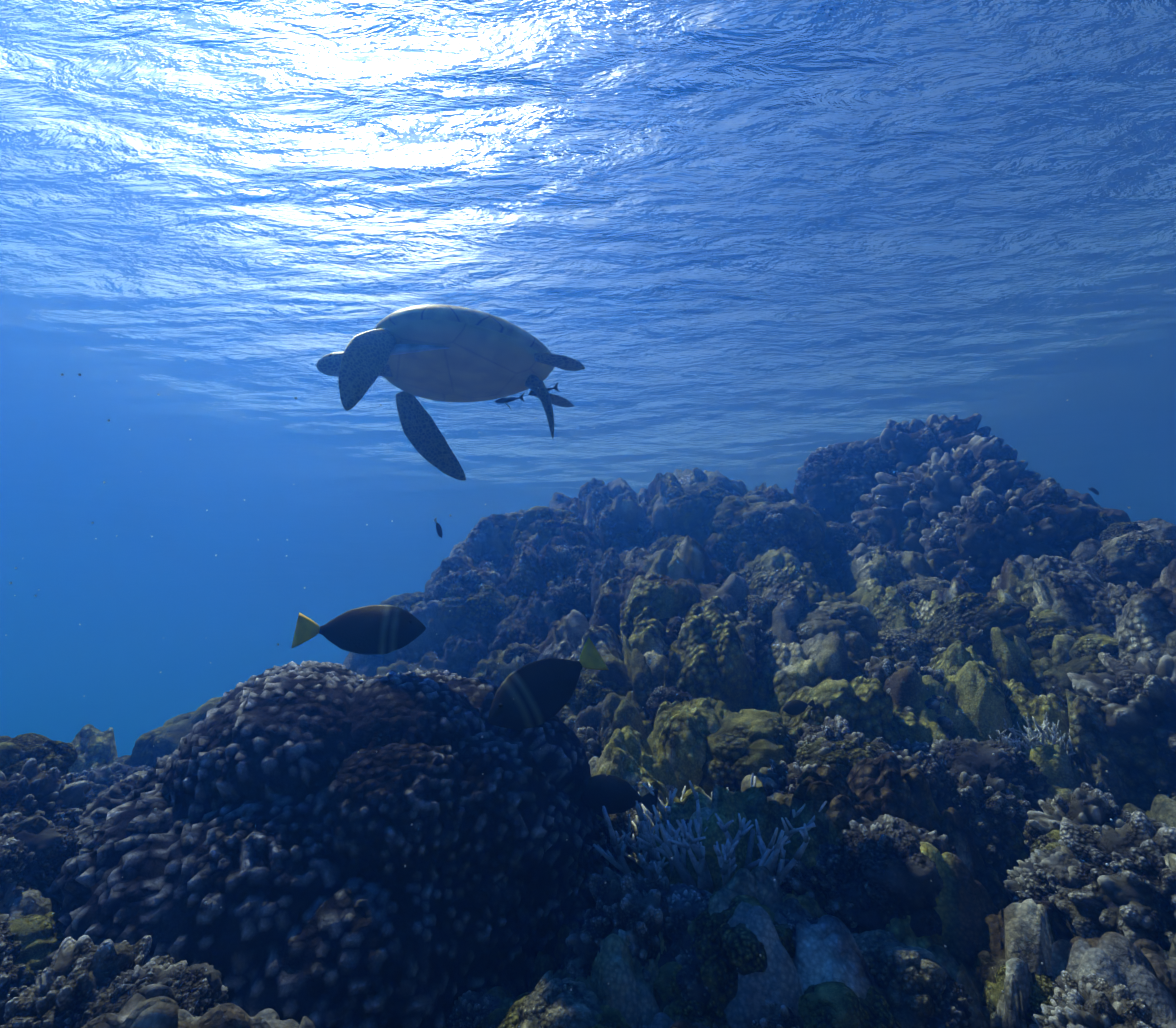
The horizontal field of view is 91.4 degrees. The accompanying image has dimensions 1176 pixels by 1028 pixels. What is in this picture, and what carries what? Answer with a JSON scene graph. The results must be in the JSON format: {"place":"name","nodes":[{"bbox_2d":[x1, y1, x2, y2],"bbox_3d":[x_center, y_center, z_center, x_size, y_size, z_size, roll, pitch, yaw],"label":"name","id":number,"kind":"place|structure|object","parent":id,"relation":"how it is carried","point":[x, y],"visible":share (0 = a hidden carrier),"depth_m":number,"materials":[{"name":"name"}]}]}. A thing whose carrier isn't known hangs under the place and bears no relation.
{"place":"outdoors","nodes":[
{"label":"outdoors","id":0,"kind":"place"},
{"bbox_2d":[0,0,1175,746],"bbox_3d":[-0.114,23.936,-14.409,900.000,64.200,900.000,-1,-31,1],"label":"sea water","id":1,"kind":"structure","parent":0,"point":[600,76],"depth_m":4.37,"materials":[{"name":"blue liquid"}]},
{"bbox_2d":[291,605,425,654],"bbox_3d":[-0.472,0.240,1.195,0.260,0.108,0.027,1,-31,-7],"label":"fish","id":2,"kind":"object","parent":1,"relation":"in","point":[404,641],"visible":1,"depth_m":1.19},
{"bbox_2d":[434,518,442,537],"bbox_3d":[-0.651,0.062,2.502,0.014,0.050,0.093,-9,-67,14],"label":"damselfish","id":3,"kind":"object","parent":1,"relation":"in","point":[437,525],"visible":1,"depth_m":2.50,"materials":[{"name":"blue"}]},
{"bbox_2d":[316,304,584,480],"bbox_3d":[-0.491,-0.449,2.048,0.949,0.535,0.676,1,-17,-9],"label":"green turtle","id":4,"kind":"object","parent":1,"relation":"in","point":[440,359],"visible":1,"depth_m":2.02,"materials":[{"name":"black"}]},
{"bbox_2d":[494,394,523,411],"bbox_3d":[-0.300,-0.423,2.196,0.121,0.088,0.015,-8,-31,3],"label":"fish","id":5,"kind":"object","parent":4,"relation":"attached to","point":[503,399],"visible":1,"depth_m":2.20},
{"bbox_2d":[529,383,558,401],"bbox_3d":[-0.164,-0.448,2.156,0.121,0.093,0.014,-13,-32,6],"label":"fish","id":6,"kind":"object","parent":4,"relation":"attached to","point":[531,393],"visible":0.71,"depth_m":2.16},
{"bbox_2d":[488,638,608,729],"bbox_3d":[-0.080,0.337,1.130,0.272,0.112,0.028,-23,-16,-35],"label":"fish","id":7,"kind":"object","parent":1,"relation":"in","point":[523,698],"visible":1,"depth_m":1.11},
{"bbox_2d":[7,355,1159,1013],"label":"drifting particles","id":8,"kind":"object","parent":1,"relation":"in","point":[903,649],"visible":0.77,"depth_m":0.62,"materials":[{"name":"white"}]},
{"bbox_2d":[1007,606,1032,617],"bbox_3d":[1.670,0.380,2.221,0.087,0.039,0.011,-25,-38,21],"label":"reef fish","id":9,"kind":"object","parent":1,"relation":"in","point":[1015,612],"visible":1,"depth_m":2.22},
{"bbox_2d":[0,467,1175,1027],"bbox_3d":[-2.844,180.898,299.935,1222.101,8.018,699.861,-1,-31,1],"label":"coral reef","id":10,"kind":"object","parent":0,"point":[612,943],"depth_m":1.79},
{"bbox_2d":[8,912,64,984],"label":"coral","id":11,"kind":"object","parent":10,"relation":"on","point":[55,943],"visible":0.12,"depth_m":0.91},
{"bbox_2d":[0,914,21,961],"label":"knob coral","id":12,"kind":"object","parent":11,"relation":"on","point":[3,931],"visible":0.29,"depth_m":0.89},
{"bbox_2d":[0,952,41,1025],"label":"knob coral","id":13,"kind":"object","parent":12,"relation":"on","point":[11,974],"visible":0.27,"depth_m":0.85},
{"bbox_2d":[0,733,77,780],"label":"coral","id":14,"kind":"object","parent":10,"relation":"on","point":[22,750],"visible":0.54,"depth_m":1.30},
{"bbox_2d":[0,811,81,898],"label":"knob coral","id":15,"kind":"object","parent":10,"relation":"on","point":[55,842],"visible":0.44,"depth_m":1.04},
{"bbox_2d":[0,835,37,906],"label":"knob coral","id":16,"kind":"object","parent":15,"relation":"on","point":[19,857],"visible":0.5,"depth_m":0.98},
{"bbox_2d":[0,758,95,826],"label":"lobe coral","id":17,"kind":"object","parent":10,"relation":"on","point":[83,787],"visible":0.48,"depth_m":1.24},
{"bbox_2d":[0,935,187,1027],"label":"lobe coral","id":18,"kind":"object","parent":10,"relation":"on","point":[76,979],"visible":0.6,"depth_m":0.67},
{"bbox_2d":[109,755,129,764],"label":"coral","id":19,"kind":"object","parent":10,"relation":"on","point":[119,759],"depth_m":2.35},
{"bbox_2d":[93,962,228,1018],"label":"knob coral","id":20,"kind":"object","parent":10,"relation":"on","point":[190,986],"visible":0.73,"depth_m":0.67},
{"bbox_2d":[39,982,113,1027],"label":"knob coral","id":21,"kind":"object","parent":20,"relation":"on","point":[58,1023],"visible":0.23,"depth_m":0.63},
{"bbox_2d":[47,661,608,1027],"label":"coral","id":22,"kind":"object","parent":10,"relation":"on","point":[159,852],"depth_m":1.04},
{"bbox_2d":[368,592,424,664],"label":"coral","id":23,"kind":"object","parent":10,"relation":"on","point":[385,659],"visible":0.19,"depth_m":3.72},
{"bbox_2d":[424,568,498,603],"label":"knob coral","id":24,"kind":"object","parent":10,"relation":"on","point":[474,576],"visible":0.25,"depth_m":3.59},
{"bbox_2d":[436,582,505,632],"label":"coral","id":25,"kind":"object","parent":10,"relation":"on","point":[484,606],"visible":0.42,"depth_m":3.42},
{"bbox_2d":[477,992,528,1027],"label":"coral","id":26,"kind":"object","parent":10,"relation":"on","point":[506,1019],"visible":0.44,"depth_m":0.90},
{"bbox_2d":[445,990,514,1027],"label":"knob coral","id":27,"kind":"object","parent":26,"relation":"on","point":[460,1023],"visible":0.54,"depth_m":0.93},
{"bbox_2d":[490,513,520,549],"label":"coral","id":28,"kind":"object","parent":10,"relation":"on","point":[504,527],"visible":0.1,"depth_m":4.29},
{"bbox_2d":[504,595,527,617],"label":"coral","id":29,"kind":"object","parent":10,"relation":"on","point":[512,601],"visible":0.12,"depth_m":3.53},
{"bbox_2d":[496,642,541,664],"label":"coral","id":30,"kind":"object","parent":10,"relation":"on","point":[524,650],"visible":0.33,"depth_m":2.65},
{"bbox_2d":[510,506,588,550],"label":"coral","id":31,"kind":"object","parent":10,"relation":"on","point":[547,514],"visible":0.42,"depth_m":4.08},
{"bbox_2d":[544,581,590,617],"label":"knob coral","id":32,"kind":"object","parent":10,"relation":"on","point":[562,605],"visible":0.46,"depth_m":3.38},
{"bbox_2d":[556,704,579,729],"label":"coral","id":33,"kind":"object","parent":10,"relation":"on","point":[573,715],"visible":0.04,"depth_m":2.19},
{"bbox_2d":[553,545,602,573],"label":"coral","id":34,"kind":"object","parent":10,"relation":"on","point":[577,560],"visible":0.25,"depth_m":3.72},
{"bbox_2d":[577,727,603,762],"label":"lobe coral","id":35,"kind":"object","parent":10,"relation":"on","point":[586,741],"visible":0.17,"depth_m":1.96},
{"bbox_2d":[566,669,632,710],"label":"coral","id":36,"kind":"object","parent":10,"relation":"on","point":[587,682],"visible":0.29,"depth_m":2.21},
{"bbox_2d":[591,1005,631,1027],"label":"coral","id":37,"kind":"object","parent":10,"relation":"on","point":[605,1011],"visible":0.58,"depth_m":0.86},
{"bbox_2d":[588,807,642,882],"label":"lobe coral","id":38,"kind":"object","parent":10,"relation":"on","point":[604,828],"visible":0.02,"depth_m":1.40},
{"bbox_2d":[661,784,673,802],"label":"lobe coral","id":39,"kind":"object","parent":38,"relation":"on","point":[671,788],"depth_m":1.61},
{"bbox_2d":[564,867,673,981],"bbox_3d":[0.100,0.808,1.042,0.285,0.284,0.251,-19,-36,29],"label":"lobe coral","id":40,"kind":"object","parent":10,"relation":"on","point":[578,966],"visible":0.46,"depth_m":1.01},
{"bbox_2d":[657,882,712,968],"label":"knob coral","id":41,"kind":"object","parent":40,"relation":"on","point":[680,900],"visible":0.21,"depth_m":1.00},
{"bbox_2d":[611,530,643,551],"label":"coral","id":42,"kind":"object","parent":10,"relation":"on","point":[623,538],"visible":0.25,"depth_m":4.22},
{"bbox_2d":[646,686,692,724],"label":"knob coral","id":43,"kind":"object","parent":10,"relation":"on","point":[671,699],"visible":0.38,"depth_m":2.00},
{"bbox_2d":[663,645,676,658],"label":"coral","id":44,"kind":"object","parent":10,"relation":"on","point":[668,654],"visible":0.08,"depth_m":2.33},
{"bbox_2d":[631,792,711,819],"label":"coral","id":45,"kind":"object","parent":10,"relation":"on","point":[659,813],"depth_m":1.45},
{"bbox_2d":[659,616,686,644],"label":"knob coral","id":46,"kind":"object","parent":10,"relation":"on","point":[673,630],"visible":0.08,"depth_m":2.42},
{"bbox_2d":[651,535,704,554],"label":"coral","id":47,"kind":"object","parent":10,"relation":"on","point":[658,545],"visible":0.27,"depth_m":3.58},
{"bbox_2d":[646,482,732,541],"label":"coral","id":48,"kind":"object","parent":10,"relation":"on","point":[712,488],"visible":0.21,"depth_m":4.25},
{"bbox_2d":[653,961,730,1027],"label":"coral","id":49,"kind":"object","parent":10,"relation":"on","point":[672,999],"visible":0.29,"depth_m":0.89},
{"bbox_2d":[593,773,826,893],"bbox_3d":[0.277,0.738,1.336,0.507,0.228,0.538,6,-22,-21],"label":"staghorn coral","id":50,"kind":"object","parent":10,"relation":"on","point":[682,866],"visible":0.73,"depth_m":1.21},
{"bbox_2d":[708,476,745,495],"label":"coral","id":51,"kind":"object","parent":10,"relation":"on","point":[733,488],"visible":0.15,"depth_m":4.79},
{"bbox_2d":[701,495,774,541],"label":"coral","id":52,"kind":"object","parent":10,"relation":"on","point":[729,516],"visible":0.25,"depth_m":4.10},
{"bbox_2d":[742,490,765,497],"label":"coral","id":53,"kind":"object","parent":52,"relation":"on","point":[760,495],"visible":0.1,"depth_m":4.48},
{"bbox_2d":[699,709,800,797],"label":"coral","id":54,"kind":"object","parent":10,"relation":"on","point":[752,747],"visible":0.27,"depth_m":1.61},
{"bbox_2d":[738,595,779,631],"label":"coral","id":55,"kind":"object","parent":10,"relation":"on","point":[751,606],"visible":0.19,"depth_m":2.61},
{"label":"pale coral","id":56,"kind":"object","parent":55,"relation":"on","visible":0},
{"bbox_2d":[702,583,720,589],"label":"coral","id":57,"kind":"object","parent":56,"relation":"on","point":[711,587],"visible":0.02,"depth_m":2.93},
{"bbox_2d":[743,617,776,671],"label":"lobe coral","id":58,"kind":"object","parent":10,"relation":"on","point":[763,646],"visible":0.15,"depth_m":2.31},
{"bbox_2d":[741,501,826,559],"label":"coral","id":59,"kind":"object","parent":10,"relation":"on","point":[758,522],"visible":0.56,"depth_m":3.81},
{"bbox_2d":[757,759,829,796],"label":"lobe coral","id":60,"kind":"object","parent":10,"relation":"on","point":[772,784],"visible":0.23,"depth_m":1.41},
{"bbox_2d":[775,859,857,932],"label":"lobe coral","id":61,"kind":"object","parent":10,"relation":"on","point":[793,883],"visible":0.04,"depth_m":1.16},
{"bbox_2d":[790,601,882,644],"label":"coral","id":62,"kind":"object","parent":10,"relation":"on","point":[833,614],"visible":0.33,"depth_m":2.45},
{"bbox_2d":[793,737,885,780],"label":"coral","id":63,"kind":"object","parent":10,"relation":"on","point":[851,758],"visible":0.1,"depth_m":1.50},
{"bbox_2d":[795,715,892,757],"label":"lobe coral","id":64,"kind":"object","parent":63,"relation":"on","point":[856,738],"visible":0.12,"depth_m":1.58},
{"bbox_2d":[797,731,823,760],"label":"knob coral","id":65,"kind":"object","parent":64,"relation":"on","point":[810,737],"visible":0.08,"depth_m":1.59},
{"bbox_2d":[823,525,862,560],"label":"knob coral","id":66,"kind":"object","parent":10,"relation":"on","point":[841,541],"visible":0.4,"depth_m":3.94},
{"bbox_2d":[798,981,900,1027],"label":"coral","id":67,"kind":"object","parent":10,"relation":"on","point":[883,1014],"visible":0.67,"depth_m":0.84},
{"bbox_2d":[752,999,803,1027],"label":"lobe coral","id":68,"kind":"object","parent":67,"relation":"on","point":[779,1023],"visible":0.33,"depth_m":0.84},
{"bbox_2d":[779,908,818,948],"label":"knob coral","id":69,"kind":"object","parent":67,"relation":"on","point":[795,922],"visible":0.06,"depth_m":0.98},
{"bbox_2d":[813,814,956,937],"bbox_3d":[0.615,0.760,1.169,0.295,0.269,0.311,-27,-41,24],"label":"knob coral","id":70,"kind":"object","parent":10,"relation":"on","point":[880,872],"visible":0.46,"depth_m":1.09},
{"bbox_2d":[878,627,931,666],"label":"coral","id":71,"kind":"object","parent":10,"relation":"on","point":[915,640],"visible":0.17,"depth_m":2.58},
{"bbox_2d":[899,524,912,548],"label":"coral","id":72,"kind":"object","parent":10,"relation":"on","point":[905,529],"visible":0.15,"depth_m":3.84},
{"bbox_2d":[863,655,952,738],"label":"lobe coral","id":73,"kind":"object","parent":10,"relation":"on","point":[922,669],"visible":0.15,"depth_m":2.03},
{"bbox_2d":[891,738,953,814],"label":"knob coral","id":74,"kind":"object","parent":10,"relation":"on","point":[926,756],"visible":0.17,"depth_m":1.62},
{"bbox_2d":[897,576,950,604],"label":"coral","id":75,"kind":"object","parent":10,"relation":"on","point":[923,589],"visible":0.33,"depth_m":3.05},
{"bbox_2d":[879,413,1003,472],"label":"lobe coral","id":76,"kind":"object","parent":10,"relation":"on","point":[927,435],"visible":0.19,"depth_m":4.43},
{"bbox_2d":[930,627,992,663],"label":"lobe coral","id":77,"kind":"object","parent":10,"relation":"on","point":[974,640],"visible":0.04,"depth_m":2.40},
{"bbox_2d":[926,592,1032,661],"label":"coral","id":78,"kind":"object","parent":10,"relation":"on","point":[982,602],"visible":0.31,"depth_m":2.45},
{"bbox_2d":[951,772,1034,869],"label":"lobe coral","id":79,"kind":"object","parent":10,"relation":"on","point":[1000,798],"visible":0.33,"depth_m":1.50},
{"bbox_2d":[929,736,1051,812],"bbox_3d":[1.148,0.833,1.691,0.370,0.347,0.366,-27,-33,21],"label":"knob coral","id":80,"kind":"object","parent":79,"relation":"on","point":[998,744],"visible":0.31,"depth_m":1.61},
{"bbox_2d":[921,478,1108,583],"bbox_3d":[2.524,0.242,3.419,0.922,0.965,0.985,-21,-37,31],"label":"lobe coral","id":81,"kind":"object","parent":10,"relation":"on","point":[1024,515],"visible":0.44,"depth_m":3.16},
{"bbox_2d":[851,435,1067,553],"bbox_3d":[2.599,0.128,3.984,1.275,1.266,1.189,-22,-33,11],"label":"lobe coral","id":82,"kind":"object","parent":81,"relation":"on","point":[924,500],"visible":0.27,"depth_m":3.87},
{"bbox_2d":[793,437,897,519],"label":"knob coral","id":83,"kind":"object","parent":82,"relation":"on","point":[835,468],"visible":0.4,"depth_m":4.58},
{"bbox_2d":[919,518,1004,596],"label":"lobe coral","id":84,"kind":"object","parent":81,"relation":"on","point":[973,566],"visible":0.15,"depth_m":3.22},
{"bbox_2d":[1076,503,1103,540],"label":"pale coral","id":85,"kind":"object","parent":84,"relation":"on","point":[1087,505],"depth_m":3.29},
{"bbox_2d":[982,965,1053,1027],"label":"coral","id":86,"kind":"object","parent":10,"relation":"on","point":[1035,1007],"visible":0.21,"depth_m":0.90},
{"bbox_2d":[1050,975,1064,989],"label":"knob coral","id":87,"kind":"object","parent":86,"relation":"on","point":[1057,982],"visible":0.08,"depth_m":0.90},
{"bbox_2d":[989,712,1075,762],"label":"coral","id":88,"kind":"object","parent":10,"relation":"on","point":[1009,741],"visible":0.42,"depth_m":1.80},
{"bbox_2d":[1030,830,1063,854],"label":"coral","id":89,"kind":"object","parent":10,"relation":"on","point":[1057,834],"depth_m":1.31},
{"bbox_2d":[1023,782,1166,847],"bbox_3d":[1.180,0.787,1.324,0.267,0.307,0.296,-8,-32,14],"label":"lobe coral","id":90,"kind":"object","parent":89,"relation":"on","point":[1112,808],"visible":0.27,"depth_m":1.32},
{"bbox_2d":[1025,609,1093,659],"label":"coral","id":91,"kind":"object","parent":10,"relation":"on","point":[1049,631],"visible":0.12,"depth_m":2.26},
{"bbox_2d":[1044,634,1120,706],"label":"coral","id":92,"kind":"object","parent":10,"relation":"on","point":[1075,667],"visible":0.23,"depth_m":2.10},
{"bbox_2d":[1029,971,1164,1027],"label":"lobe coral","id":93,"kind":"object","parent":10,"relation":"on","point":[1098,1007],"visible":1,"depth_m":0.79},
{"bbox_2d":[1086,616,1115,633],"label":"coral","id":94,"kind":"object","parent":10,"relation":"on","point":[1096,622],"visible":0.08,"depth_m":2.18},
{"bbox_2d":[1098,513,1118,525],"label":"coral","id":95,"kind":"object","parent":10,"relation":"on","point":[1100,514],"visible":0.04,"depth_m":3.32},
{"bbox_2d":[1049,810,1175,950],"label":"lobe coral","id":96,"kind":"object","parent":10,"relation":"on","point":[1101,896],"visible":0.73,"depth_m":1.09},
{"bbox_2d":[1004,840,1084,936],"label":"knob coral","id":97,"kind":"object","parent":96,"relation":"on","point":[1044,880],"visible":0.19,"depth_m":1.22},
{"bbox_2d":[1067,652,1175,798],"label":"lobe coral","id":98,"kind":"object","parent":10,"relation":"on","point":[1144,709],"visible":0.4,"depth_m":1.74},
{"bbox_2d":[1099,522,1143,541],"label":"coral","id":99,"kind":"object","parent":10,"relation":"on","point":[1118,532],"visible":0.21,"depth_m":2.86},
{"bbox_2d":[1086,534,1175,584],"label":"coral","id":100,"kind":"object","parent":10,"relation":"on","point":[1137,558],"visible":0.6,"depth_m":2.62},
{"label":"pale coral","id":101,"kind":"object","parent":10,"relation":"on","visible":0},
{"label":"knob coral","id":102,"kind":"object","parent":101,"relation":"on","visible":0},
{"bbox_2d":[687,891,794,1009],"bbox_3d":[0.255,0.755,0.974,0.225,0.187,0.223,-21,-26,10],"label":"coral","id":103,"kind":"object","parent":102,"relation":"on","point":[746,959],"visible":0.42,"depth_m":0.91},
{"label":"lobe coral","id":104,"kind":"object","parent":10,"relation":"on","visible":0},
{"bbox_2d":[73,762,146,798],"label":"knob coral","id":105,"kind":"object","parent":104,"relation":"on","point":[110,781],"visible":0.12,"depth_m":2.02},
{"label":"knob coral","id":106,"kind":"object","parent":104,"relation":"on","visible":0},
{"bbox_2d":[123,696,222,766],"bbox_3d":[-1.601,1.116,2.440,0.715,0.593,0.709,7,-37,-29],"label":"rock","id":107,"kind":"object","parent":106,"relation":"on","point":[142,752],"visible":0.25,"depth_m":2.22,"materials":[{"name":"grey stone"}]},
{"bbox_2d":[581,774,657,815],"bbox_3d":[0.067,0.675,1.378,0.206,0.085,0.024,-2,-30,24],"label":"fish","id":108,"kind":"object","parent":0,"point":[620,799],"visible":0.85,"depth_m":1.37},
{"bbox_2d":[782,699,815,714],"bbox_3d":[0.640,0.585,1.746,0.099,0.044,0.012,-14,-33,5],"label":"reef fish","id":109,"kind":"object","parent":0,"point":[799,707],"visible":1,"depth_m":1.74},
{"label":"porites coral","id":110,"kind":"object","parent":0,"visible":0},
{"bbox_2d":[921,976,972,1027],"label":"knob coral","id":111,"kind":"object","parent":110,"relation":"on","point":[961,1009],"visible":0.27,"depth_m":0.91},
{"bbox_2d":[851,929,976,1027],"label":"rock","id":112,"kind":"object","parent":111,"relation":"on","point":[911,986],"visible":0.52,"depth_m":0.94,"materials":[{"name":"grey stone"}]},
{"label":"porites coral","id":113,"kind":"object","parent":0,"visible":0},
{"bbox_2d":[517,978,601,1027],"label":"rock","id":114,"kind":"object","parent":113,"relation":"on","point":[588,1011],"visible":0.83,"depth_m":0.87,"materials":[{"name":"stone"}]}
]}

